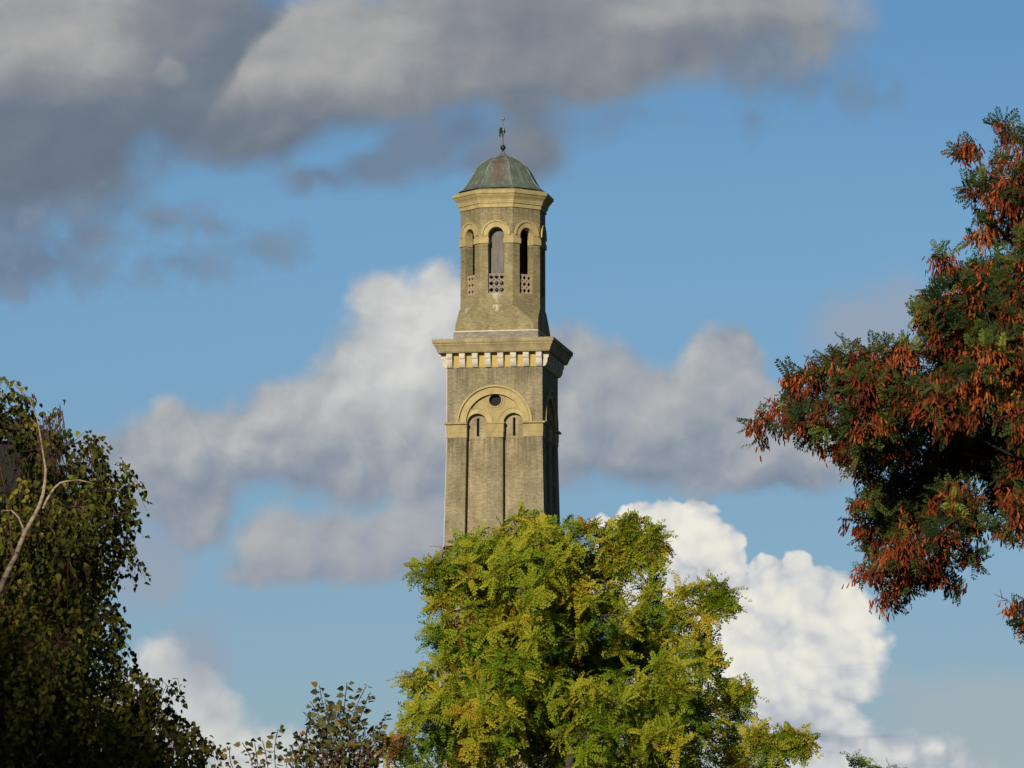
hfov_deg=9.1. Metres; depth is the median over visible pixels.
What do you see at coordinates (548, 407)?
round window
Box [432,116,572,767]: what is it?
brick tower
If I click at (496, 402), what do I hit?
round window
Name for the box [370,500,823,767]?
robinia tree
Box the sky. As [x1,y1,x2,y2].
[0,0,1023,767]
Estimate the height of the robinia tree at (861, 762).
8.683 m
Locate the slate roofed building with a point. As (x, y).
(8, 470)
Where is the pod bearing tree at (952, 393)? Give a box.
[736,106,1023,644]
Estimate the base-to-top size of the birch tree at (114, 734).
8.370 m
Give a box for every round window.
[485,394,504,409]
[547,401,549,413]
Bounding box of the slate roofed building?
[0,420,92,765]
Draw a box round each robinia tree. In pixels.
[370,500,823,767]
[840,750,905,767]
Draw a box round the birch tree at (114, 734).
[0,376,228,767]
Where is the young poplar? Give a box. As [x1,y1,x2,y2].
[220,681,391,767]
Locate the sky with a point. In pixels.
(230, 230)
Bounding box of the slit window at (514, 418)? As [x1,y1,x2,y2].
[514,418,515,435]

